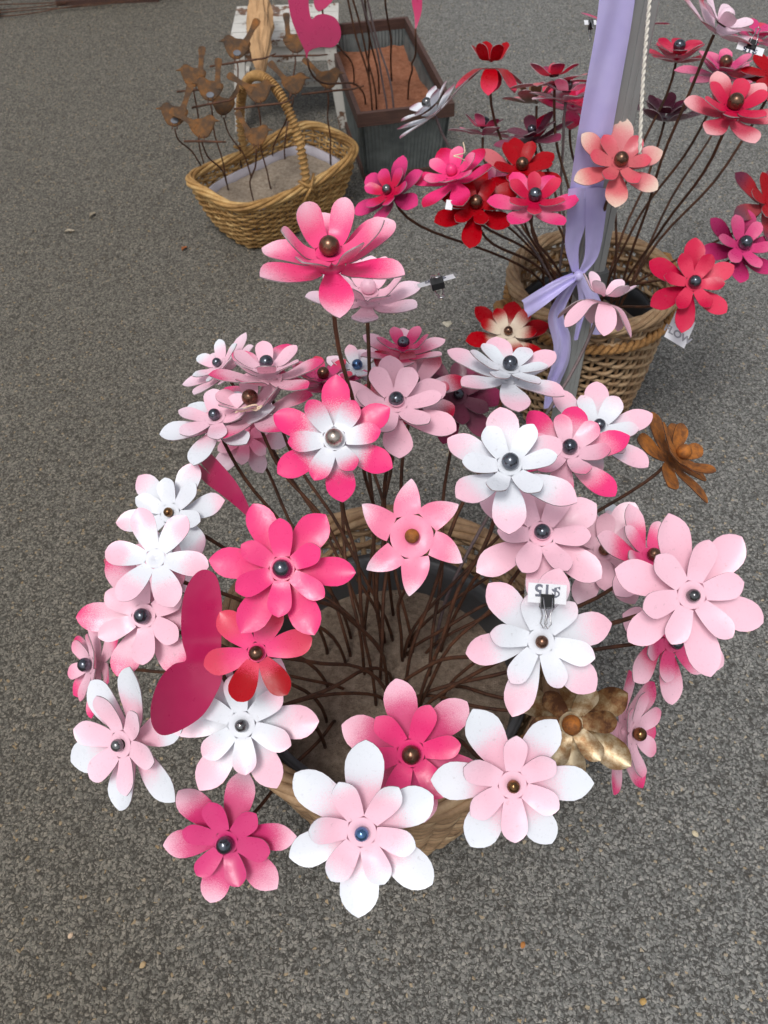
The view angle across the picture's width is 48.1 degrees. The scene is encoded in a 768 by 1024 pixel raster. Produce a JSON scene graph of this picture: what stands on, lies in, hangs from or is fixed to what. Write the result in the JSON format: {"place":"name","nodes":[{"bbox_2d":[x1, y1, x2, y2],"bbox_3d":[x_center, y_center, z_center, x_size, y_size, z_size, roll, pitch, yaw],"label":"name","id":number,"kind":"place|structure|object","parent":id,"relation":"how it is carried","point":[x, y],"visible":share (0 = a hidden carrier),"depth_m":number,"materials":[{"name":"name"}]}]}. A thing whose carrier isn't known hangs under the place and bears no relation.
{"place":"outdoors","nodes":[
{"label":"outdoors","id":0,"kind":"place"},
{"bbox_2d":[0,0,767,1023],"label":"ground","id":1,"kind":"structure","parent":0,"point":[120,310],"depth_m":1.94,"materials":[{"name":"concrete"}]},
{"bbox_2d":[0,0,140,16],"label":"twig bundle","id":2,"kind":"object","parent":1,"relation":"on","point":[91,4],"visible":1,"depth_m":3.90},
{"bbox_2d":[55,0,159,5],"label":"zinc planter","id":3,"kind":"object","parent":1,"relation":"on","point":[79,2],"visible":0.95,"depth_m":3.95,"materials":[{"name":"metal"}]},
{"bbox_2d":[185,70,358,247],"bbox_3d":[-0.338,-1.095,2.594,0.346,0.450,0.530,37,60,28],"label":"wicker basket","id":4,"kind":"object","parent":1,"relation":"on","point":[215,206],"visible":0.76,"depth_m":2.60,"materials":[{"name":"wicker"}]},
{"bbox_2d":[156,84,205,174],"bbox_3d":[-0.560,-1.076,2.512,0.086,0.344,0.203,17,53,15],"label":"rusty bird","id":5,"kind":"object","parent":4,"relation":"in","point":[170,120],"visible":0.94,"depth_m":2.38},
{"bbox_2d":[176,46,207,173],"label":"rusty bird","id":6,"kind":"object","parent":4,"relation":"in","point":[190,74],"visible":0.9,"depth_m":2.44},
{"bbox_2d":[209,18,275,168],"bbox_3d":[-0.419,-1.292,2.671,0.190,0.370,0.178,-25,54,-18],"label":"rusty bird","id":7,"kind":"object","parent":4,"relation":"in","point":[236,48],"visible":0.93,"depth_m":2.60},
{"bbox_2d":[209,145,339,240],"bbox_3d":[-0.335,-0.999,2.709,0.428,0.123,0.237,-38,58,-26],"label":"liner","id":8,"kind":"object","parent":4,"relation":"in","point":[311,150],"visible":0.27,"depth_m":2.73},
{"bbox_2d":[217,154,331,201],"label":"sand","id":9,"kind":"structure","parent":8,"relation":"in","point":[284,175],"depth_m":2.68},
{"bbox_2d":[169,107,228,190],"bbox_3d":[-0.520,-1.008,2.474,0.133,0.312,0.183,-14,51,-10],"label":"rusty bird","id":10,"kind":"object","parent":9,"relation":"on","point":[201,128],"visible":1,"depth_m":2.36},
{"bbox_2d":[192,58,236,187],"bbox_3d":[-0.482,-1.119,2.527,0.130,0.371,0.096,-7,50,-4],"label":"rusty bird","id":11,"kind":"object","parent":9,"relation":"on","point":[209,90],"visible":0.99,"depth_m":2.42},
{"bbox_2d":[213,84,250,175],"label":"rusty bird","id":12,"kind":"object","parent":9,"relation":"on","point":[224,108],"visible":0.76,"depth_m":2.52},
{"bbox_2d":[234,110,272,200],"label":"rusty bird","id":13,"kind":"object","parent":9,"relation":"on","point":[257,136],"visible":0.99,"depth_m":2.40},
{"bbox_2d":[226,72,291,188],"bbox_3d":[-0.344,-1.086,2.507,0.182,0.354,0.081,-2,50,0],"label":"rusty bird","id":14,"kind":"object","parent":9,"relation":"on","point":[258,92],"visible":0.96,"depth_m":2.40},
{"bbox_2d":[267,60,309,156],"bbox_3d":[-0.290,-1.221,2.651,0.133,0.304,0.070,24,55,20],"label":"rusty bird","id":15,"kind":"object","parent":9,"relation":"on","point":[294,84],"visible":0.98,"depth_m":2.56},
{"bbox_2d":[272,13,327,159],"bbox_3d":[-0.302,-1.346,2.724,0.211,0.355,0.164,-36,58,-25],"label":"rusty bird","id":16,"kind":"object","parent":9,"relation":"on","point":[292,43],"visible":0.72,"depth_m":2.66},
{"bbox_2d":[302,56,363,164],"bbox_3d":[-0.150,-1.213,2.632,0.186,0.317,0.087,-2,50,0],"label":"rusty bird","id":17,"kind":"object","parent":9,"relation":"in","point":[331,75],"visible":0.9,"depth_m":2.54},
{"bbox_2d":[231,3,346,131],"bbox_3d":[-0.342,-1.626,3.136,0.418,0.300,0.358,-2,50,0],"label":"wooden stool","id":18,"kind":"object","parent":1,"relation":"on","point":[239,31],"visible":0.39,"depth_m":3.01,"materials":[{"name":"white paint"}]},
{"bbox_2d":[246,0,274,71],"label":"driftwood","id":19,"kind":"object","parent":18,"relation":"on","point":[260,39],"visible":0.88,"depth_m":2.75,"materials":[{"name":"beige wood"}]},
{"bbox_2d":[221,505,559,855],"bbox_3d":[0.011,0.323,1.404,0.529,0.436,0.529,-2,50,0],"label":"wicker pot","id":20,"kind":"object","parent":1,"relation":"on","point":[441,827],"visible":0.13,"depth_m":1.32,"materials":[{"name":"wicker"}]},
{"bbox_2d":[255,554,524,783],"bbox_3d":[0.012,0.339,1.423,0.424,0.345,0.424,-2,50,0],"label":"plastic tub","id":21,"kind":"object","parent":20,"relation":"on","point":[475,597],"visible":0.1,"depth_m":1.41,"materials":[{"name":"plastic"}]},
{"bbox_2d":[282,590,509,782],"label":"sand","id":22,"kind":"structure","parent":21,"relation":"in","point":[329,760],"depth_m":1.36,"materials":[{"name":"sand"}]},
{"bbox_2d":[76,561,327,722],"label":"metal flower","id":23,"kind":"object","parent":22,"relation":"on","point":[146,626],"visible":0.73,"depth_m":1.03,"materials":[{"name":"pink metal"}]},
{"bbox_2d":[68,630,343,718],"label":"metal flower","id":24,"kind":"object","parent":22,"relation":"on","point":[90,664],"visible":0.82,"depth_m":1.19,"materials":[{"name":"pink metal"}]},
{"bbox_2d":[104,532,328,687],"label":"metal flower","id":25,"kind":"object","parent":22,"relation":"on","point":[188,579],"visible":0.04,"depth_m":1.23,"materials":[{"name":"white metal"}]},
{"bbox_2d":[105,508,346,662],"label":"metal flower","id":26,"kind":"object","parent":22,"relation":"on","point":[166,587],"visible":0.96,"depth_m":1.02,"materials":[{"name":"white metal"}]},
{"bbox_2d":[71,667,383,810],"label":"metal flower","id":27,"kind":"object","parent":22,"relation":"on","point":[98,750],"visible":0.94,"depth_m":1.03,"materials":[{"name":"pink metal"}]},
{"bbox_2d":[150,570,326,748],"bbox_3d":[-0.195,0.253,1.101,0.094,0.448,0.211,36,60,27],"label":"heart stake","id":28,"kind":"object","parent":22,"relation":"on","point":[185,692],"visible":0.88,"depth_m":0.94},
{"bbox_2d":[163,720,335,902],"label":"metal flower","id":29,"kind":"object","parent":22,"relation":"on","point":[235,839],"visible":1,"depth_m":1.09,"materials":[{"name":"pink metal"}]},
{"bbox_2d":[116,464,385,658],"bbox_3d":[-0.183,0.127,1.245,0.348,0.389,0.133,16,52,15],"label":"metal flower","id":30,"kind":"object","parent":22,"relation":"on","point":[156,498],"visible":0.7,"depth_m":1.14,"materials":[{"name":"white metal"}]},
{"bbox_2d":[160,389,351,638],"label":"metal flower","id":31,"kind":"object","parent":22,"relation":"on","point":[203,447],"visible":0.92,"depth_m":1.18,"materials":[{"name":"pink metal"}]},
{"bbox_2d":[198,454,328,654],"bbox_3d":[-0.188,0.088,1.280,0.200,0.385,0.054,29,56,23],"label":"heart stake","id":32,"kind":"object","parent":22,"relation":"on","point":[219,478],"visible":0.71,"depth_m":1.16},
{"bbox_2d":[182,332,359,615],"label":"metal flower","id":33,"kind":"object","parent":22,"relation":"on","point":[219,358],"visible":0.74,"depth_m":1.36,"materials":[{"name":"pink metal"}]},
{"bbox_2d":[205,403,351,656],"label":"metal flower","id":34,"kind":"object","parent":22,"relation":"on","point":[252,452],"visible":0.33,"depth_m":1.36,"materials":[{"name":"pink metal"}]},
{"bbox_2d":[174,658,392,790],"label":"metal flower","id":35,"kind":"object","parent":22,"relation":"on","point":[259,730],"visible":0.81,"depth_m":0.99,"materials":[{"name":"white metal"}]},
{"bbox_2d":[194,370,385,643],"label":"metal flower","id":36,"kind":"object","parent":22,"relation":"on","point":[265,396],"visible":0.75,"depth_m":1.19,"materials":[{"name":"pink metal"}]},
{"bbox_2d":[204,610,385,701],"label":"metal flower","id":37,"kind":"object","parent":22,"relation":"on","point":[292,645],"visible":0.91,"depth_m":0.92,"materials":[{"name":"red metal"}]},
{"bbox_2d":[209,504,388,687],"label":"metal flower","id":38,"kind":"object","parent":22,"relation":"on","point":[279,567],"visible":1,"depth_m":0.88,"materials":[{"name":"pink metal"}]},
{"bbox_2d":[208,341,393,641],"bbox_3d":[-0.091,-0.028,1.314,0.325,0.479,0.142,34,59,26],"label":"metal flower","id":39,"kind":"object","parent":22,"relation":"on","point":[265,364],"visible":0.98,"depth_m":1.20,"materials":[{"name":"pink metal"}]},
{"bbox_2d":[290,356,366,674],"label":"metal flower","id":40,"kind":"object","parent":22,"relation":"on","point":[322,373],"visible":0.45,"depth_m":1.28,"materials":[{"name":"pink metal"}]},
{"bbox_2d":[259,197,404,615],"bbox_3d":[-0.048,-0.051,1.155,0.153,0.749,0.166,-2,50,0],"label":"metal flower","id":41,"kind":"object","parent":22,"relation":"on","point":[329,253],"visible":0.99,"depth_m":0.90,"materials":[{"name":"pink metal"}]},
{"bbox_2d":[273,374,392,705],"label":"metal flower","id":42,"kind":"object","parent":22,"relation":"on","point":[335,433],"visible":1,"depth_m":1.01,"materials":[{"name":"pink metal"}]},
{"bbox_2d":[289,740,433,917],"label":"metal flower","id":43,"kind":"object","parent":22,"relation":"on","point":[354,846],"visible":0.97,"depth_m":0.87,"materials":[{"name":"white metal"}]},
{"bbox_2d":[305,256,420,625],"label":"metal flower","id":44,"kind":"object","parent":22,"relation":"on","point":[369,297],"visible":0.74,"depth_m":1.12,"materials":[{"name":"pink metal"}]},
{"bbox_2d":[417,273,454,297],"bbox_3d":[0.062,-0.273,1.016,0.053,0.037,0.057,-2,50,0],"label":"price card","id":45,"kind":"object","parent":44,"relation":"attached to","point":[435,283],"visible":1,"depth_m":1.02,"materials":[{"name":"white"}]},
{"bbox_2d":[321,344,413,652],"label":"metal flower","id":46,"kind":"object","parent":22,"relation":"on","point":[356,365],"visible":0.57,"depth_m":1.31,"materials":[{"name":"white metal"}]},
{"bbox_2d":[360,326,444,629],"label":"metal flower","id":47,"kind":"object","parent":22,"relation":"on","point":[402,338],"visible":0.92,"depth_m":1.26,"materials":[{"name":"pink metal"}]},
{"bbox_2d":[350,355,455,652],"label":"metal flower","id":48,"kind":"object","parent":22,"relation":"on","point":[398,387],"visible":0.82,"depth_m":1.11,"materials":[{"name":"pink metal"}]},
{"bbox_2d":[341,678,472,822],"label":"metal flower","id":49,"kind":"object","parent":22,"relation":"on","point":[412,741],"visible":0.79,"depth_m":0.96,"materials":[{"name":"pink metal"}]},
{"bbox_2d":[362,479,462,661],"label":"metal flower","id":50,"kind":"object","parent":22,"relation":"on","point":[413,538],"visible":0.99,"depth_m":1.03,"materials":[{"name":"pink metal"}]},
{"bbox_2d":[364,348,462,679],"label":"metal flower","id":51,"kind":"object","parent":22,"relation":"on","point":[426,368],"visible":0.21,"depth_m":1.25,"materials":[{"name":"pink metal"}]},
{"bbox_2d":[419,362,499,676],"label":"metal flower","id":52,"kind":"object","parent":22,"relation":"on","point":[472,406],"visible":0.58,"depth_m":1.30,"materials":[{"name":"pink metal"}]},
{"bbox_2d":[405,337,564,682],"bbox_3d":[0.104,0.002,1.258,0.320,0.516,0.152,-32,56,-23],"label":"metal flower","id":53,"kind":"object","parent":22,"relation":"on","point":[506,368],"visible":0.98,"depth_m":1.11,"materials":[{"name":"white metal"}]},
{"bbox_2d":[417,407,576,707],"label":"metal flower","id":54,"kind":"object","parent":22,"relation":"on","point":[508,451],"visible":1,"depth_m":0.95,"materials":[{"name":"white metal"}]},
{"bbox_2d":[403,568,611,716],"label":"metal flower","id":55,"kind":"object","parent":22,"relation":"on","point":[560,649],"visible":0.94,"depth_m":0.97,"materials":[{"name":"white metal"}]},
{"bbox_2d":[527,582,566,628],"bbox_3d":[0.179,0.105,0.940,0.053,0.042,0.053,-2,50,0],"label":"price card","id":56,"kind":"object","parent":55,"relation":"attached to","point":[546,596],"visible":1,"depth_m":0.94,"materials":[{"name":"white"}]},
{"bbox_2d":[420,473,601,705],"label":"metal flower","id":57,"kind":"object","parent":22,"relation":"on","point":[532,550],"visible":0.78,"depth_m":1.02,"materials":[{"name":"pink metal"}]},
{"bbox_2d":[431,708,593,847],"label":"metal flower","id":58,"kind":"object","parent":22,"relation":"on","point":[517,788],"visible":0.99,"depth_m":0.90,"materials":[{"name":"pink metal"}]},
{"bbox_2d":[416,686,631,771],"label":"metal flower","id":59,"kind":"object","parent":22,"relation":"on","point":[587,723],"visible":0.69,"depth_m":1.11,"materials":[{"name":"gold metal"}]},
{"bbox_2d":[406,502,646,655],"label":"metal flower","id":60,"kind":"object","parent":22,"relation":"on","point":[614,521],"visible":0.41,"depth_m":1.16,"materials":[{"name":"pink metal"}]},
{"bbox_2d":[403,382,652,657],"bbox_3d":[0.190,0.028,1.282,0.361,0.441,0.148,-10,50,-7],"label":"metal flower","id":61,"kind":"object","parent":22,"relation":"on","point":[599,405],"visible":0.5,"depth_m":1.15,"materials":[{"name":"white metal"}]},
{"bbox_2d":[439,406,629,652],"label":"metal flower","id":62,"kind":"object","parent":22,"relation":"on","point":[577,433],"visible":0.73,"depth_m":1.08,"materials":[{"name":"pink metal"}]},
{"bbox_2d":[435,271,636,648],"bbox_3d":[0.207,-0.088,1.362,0.118,0.468,0.503,35,59,27],"label":"metal flower","id":63,"kind":"object","parent":22,"relation":"on","point":[605,318],"visible":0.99,"depth_m":1.31,"materials":[{"name":"pink metal"}]},
{"bbox_2d":[440,504,660,701],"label":"metal flower","id":64,"kind":"object","parent":22,"relation":"on","point":[613,544],"visible":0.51,"depth_m":1.07,"materials":[{"name":"pink metal"}]},
{"bbox_2d":[455,670,660,794],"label":"metal flower","id":65,"kind":"object","parent":22,"relation":"on","point":[634,729],"visible":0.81,"depth_m":1.21,"materials":[{"name":"pink metal"}]},
{"bbox_2d":[408,412,715,647],"bbox_3d":[0.266,0.075,1.285,0.461,0.374,0.138,-22,53,-16],"label":"metal flower","id":66,"kind":"object","parent":22,"relation":"on","point":[673,452],"visible":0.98,"depth_m":1.23,"materials":[{"name":"metal"}]},
{"bbox_2d":[416,607,723,704],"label":"metal flower","id":67,"kind":"object","parent":22,"relation":"on","point":[670,676],"visible":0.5,"depth_m":1.11,"materials":[{"name":"pink metal"}]},
{"bbox_2d":[425,513,763,704],"bbox_3d":[0.220,0.220,1.070,0.381,0.519,0.139,-2,50,0],"label":"metal flower","id":68,"kind":"object","parent":22,"relation":"on","point":[695,603],"visible":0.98,"depth_m":0.92,"materials":[{"name":"pink metal"}]},
{"bbox_2d":[334,16,454,180],"bbox_3d":[0.004,-1.446,3.007,0.312,0.250,0.712,-9,50,-6],"label":"zinc planter","id":69,"kind":"object","parent":1,"relation":"on","point":[375,135],"visible":0.57,"depth_m":2.84,"materials":[{"name":"grey metal"}]},
{"bbox_2d":[338,45,427,111],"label":"sand","id":70,"kind":"structure","parent":69,"relation":"in","point":[401,72],"depth_m":3.02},
{"bbox_2d":[288,0,365,104],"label":"heart stake","id":71,"kind":"object","parent":70,"relation":"on","point":[320,31],"visible":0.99,"depth_m":2.26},
{"bbox_2d":[407,0,421,99],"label":"heart stake","id":72,"kind":"object","parent":70,"relation":"on","point":[417,7],"visible":1,"depth_m":2.31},
{"bbox_2d":[493,229,677,419],"bbox_3d":[0.468,-0.409,2.045,0.389,0.372,0.388,14,52,13],"label":"wicker pot","id":73,"kind":"object","parent":1,"relation":"on","point":[651,324],"visible":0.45,"depth_m":1.93,"materials":[{"name":"wicker"}]},
{"bbox_2d":[525,271,652,413],"bbox_3d":[0.469,-0.383,2.076,0.320,0.250,0.320,-2,50,0],"label":"plastic tub","id":74,"kind":"object","parent":73,"relation":"in","point":[637,296],"visible":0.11,"depth_m":2.04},
{"bbox_2d":[532,298,641,345],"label":"sand","id":75,"kind":"structure","parent":74,"relation":"in","point":[549,305],"depth_m":2.06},
{"bbox_2d":[355,155,552,303],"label":"metal flower","id":76,"kind":"object","parent":75,"relation":"on","point":[395,186],"visible":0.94,"depth_m":1.59,"materials":[{"name":"pink metal"}]},
{"bbox_2d":[397,80,565,314],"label":"metal flower","id":77,"kind":"object","parent":75,"relation":"on","point":[430,99],"visible":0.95,"depth_m":1.62,"materials":[{"name":"white metal"}]},
{"bbox_2d":[415,146,555,279],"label":"metal flower","id":78,"kind":"object","parent":75,"relation":"on","point":[454,174],"visible":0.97,"depth_m":1.55,"materials":[{"name":"pink metal"}]},
{"bbox_2d":[455,41,544,306],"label":"metal flower","id":79,"kind":"object","parent":75,"relation":"on","point":[491,81],"visible":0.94,"depth_m":1.70,"materials":[{"name":"red metal"}]},
{"bbox_2d":[448,113,556,278],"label":"metal flower","id":80,"kind":"object","parent":75,"relation":"on","point":[485,124],"visible":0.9,"depth_m":1.81,"materials":[{"name":"red metal"}]},
{"bbox_2d":[434,165,570,304],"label":"metal flower","id":81,"kind":"object","parent":75,"relation":"on","point":[473,214],"visible":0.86,"depth_m":1.55,"materials":[{"name":"red metal"}]},
{"bbox_2d":[466,301,550,352],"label":"metal flower","id":82,"kind":"object","parent":75,"relation":"on","point":[511,323],"visible":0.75,"depth_m":1.77,"materials":[{"name":"red metal"}]},
{"bbox_2d":[484,137,561,302],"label":"metal flower","id":83,"kind":"object","parent":75,"relation":"on","point":[518,154],"visible":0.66,"depth_m":1.62,"materials":[{"name":"red metal"}]},
{"bbox_2d":[487,167,560,277],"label":"metal flower","id":84,"kind":"object","parent":75,"relation":"on","point":[493,172],"visible":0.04,"depth_m":1.82,"materials":[{"name":"red metal"}]},
{"bbox_2d":[487,171,578,276],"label":"metal flower","id":85,"kind":"object","parent":75,"relation":"on","point":[534,191],"visible":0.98,"depth_m":1.52,"materials":[{"name":"pink metal"}]},
{"bbox_2d":[493,111,572,300],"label":"metal flower","id":86,"kind":"object","parent":75,"relation":"on","point":[536,128],"visible":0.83,"depth_m":1.75,"materials":[{"name":"red metal"}]},
{"bbox_2d":[502,85,565,232],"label":"metal flower","id":87,"kind":"object","parent":75,"relation":"on","point":[525,95],"visible":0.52,"depth_m":1.81,"materials":[{"name":"red metal"}]},
{"bbox_2d":[510,63,586,189],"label":"metal flower","id":88,"kind":"object","parent":75,"relation":"on","point":[553,70],"visible":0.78,"depth_m":1.67,"materials":[{"name":"red metal"}]},
{"bbox_2d":[529,78,585,277],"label":"metal flower","id":89,"kind":"object","parent":75,"relation":"on","point":[564,88],"visible":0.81,"depth_m":1.69,"materials":[{"name":"red metal"}]},
{"bbox_2d":[538,79,585,161],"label":"metal flower","id":90,"kind":"object","parent":75,"relation":"on","point":[573,109],"visible":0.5,"depth_m":1.79,"materials":[{"name":"red metal"}]},
{"bbox_2d":[574,119,662,210],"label":"metal flower","id":91,"kind":"object","parent":75,"relation":"on","point":[617,157],"visible":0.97,"depth_m":1.42,"materials":[{"name":"pink metal"}]},
{"bbox_2d":[581,13,669,301],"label":"metal flower","id":92,"kind":"object","parent":75,"relation":"on","point":[615,222],"visible":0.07,"depth_m":1.85,"materials":[{"name":"red metal"}]},
{"bbox_2d":[599,92,701,297],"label":"metal flower","id":93,"kind":"object","parent":75,"relation":"on","point":[671,108],"visible":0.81,"depth_m":1.84,"materials":[{"name":"purple metal"}]},
{"bbox_2d":[625,38,704,184],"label":"metal flower","id":94,"kind":"object","parent":75,"relation":"on","point":[682,49],"visible":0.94,"depth_m":1.73,"materials":[{"name":"pink metal"}]},
{"bbox_2d":[618,238,733,332],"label":"metal flower","id":95,"kind":"object","parent":75,"relation":"on","point":[698,267],"visible":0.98,"depth_m":1.52,"materials":[{"name":"red metal"}]},
{"bbox_2d":[664,312,694,347],"bbox_3d":[0.550,-0.339,1.600,0.055,0.037,0.056,15,52,14],"label":"price card","id":96,"kind":"object","parent":95,"relation":"attached to","point":[673,333],"visible":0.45,"depth_m":1.60,"materials":[{"name":"grey"}]},
{"bbox_2d":[601,48,765,301],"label":"metal flower","id":97,"kind":"object","parent":75,"relation":"on","point":[723,62],"visible":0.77,"depth_m":1.63,"materials":[{"name":"pink metal"}]},
{"bbox_2d":[600,210,767,299],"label":"metal flower","id":98,"kind":"object","parent":75,"relation":"on","point":[743,247],"visible":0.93,"depth_m":1.61,"materials":[{"name":"pink metal"}]},
{"bbox_2d":[604,54,767,341],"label":"metal flower","id":99,"kind":"object","parent":75,"relation":"on","point":[761,63],"visible":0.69,"depth_m":1.61,"materials":[{"name":"pink metal"}]},
{"bbox_2d":[605,71,767,342],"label":"metal flower","id":100,"kind":"object","parent":75,"relation":"on","point":[729,103],"visible":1,"depth_m":1.36,"materials":[{"name":"pink metal"}]},
{"bbox_2d":[609,171,767,303],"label":"metal flower","id":101,"kind":"object","parent":75,"relation":"on","point":[745,182],"visible":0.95,"depth_m":1.64,"materials":[{"name":"red metal"}]},
{"bbox_2d":[617,0,763,305],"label":"metal flower","id":102,"kind":"object","parent":75,"relation":"on","point":[729,26],"visible":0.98,"depth_m":1.41,"materials":[{"name":"pink metal"}]},
{"bbox_2d":[736,27,764,55],"bbox_3d":[0.585,-0.748,1.363,0.042,0.030,0.047,18,53,16],"label":"price card","id":103,"kind":"object","parent":102,"relation":"attached to","point":[752,49],"visible":0.99,"depth_m":1.36,"materials":[{"name":"white"}]},
{"bbox_2d":[620,18,767,302],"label":"metal flower","id":104,"kind":"object","parent":75,"relation":"on","point":[763,32],"visible":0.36,"depth_m":1.93,"materials":[{"name":"pink metal"}]},
{"bbox_2d":[551,0,659,421],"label":"gazebo pole","id":105,"kind":"object","parent":1,"relation":"on","point":[628,98],"visible":0.34,"depth_m":1.43,"materials":[{"name":"grey metal"}]},
{"bbox_2d":[521,0,634,408],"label":"satin ribbon","id":106,"kind":"object","parent":105,"relation":"hanging from","point":[587,212],"visible":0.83,"depth_m":1.51,"materials":[{"name":"fabric"}]},
{"bbox_2d":[638,0,651,153],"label":"hanging cord","id":107,"kind":"object","parent":105,"relation":"hanging from","point":[643,72],"visible":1,"depth_m":1.30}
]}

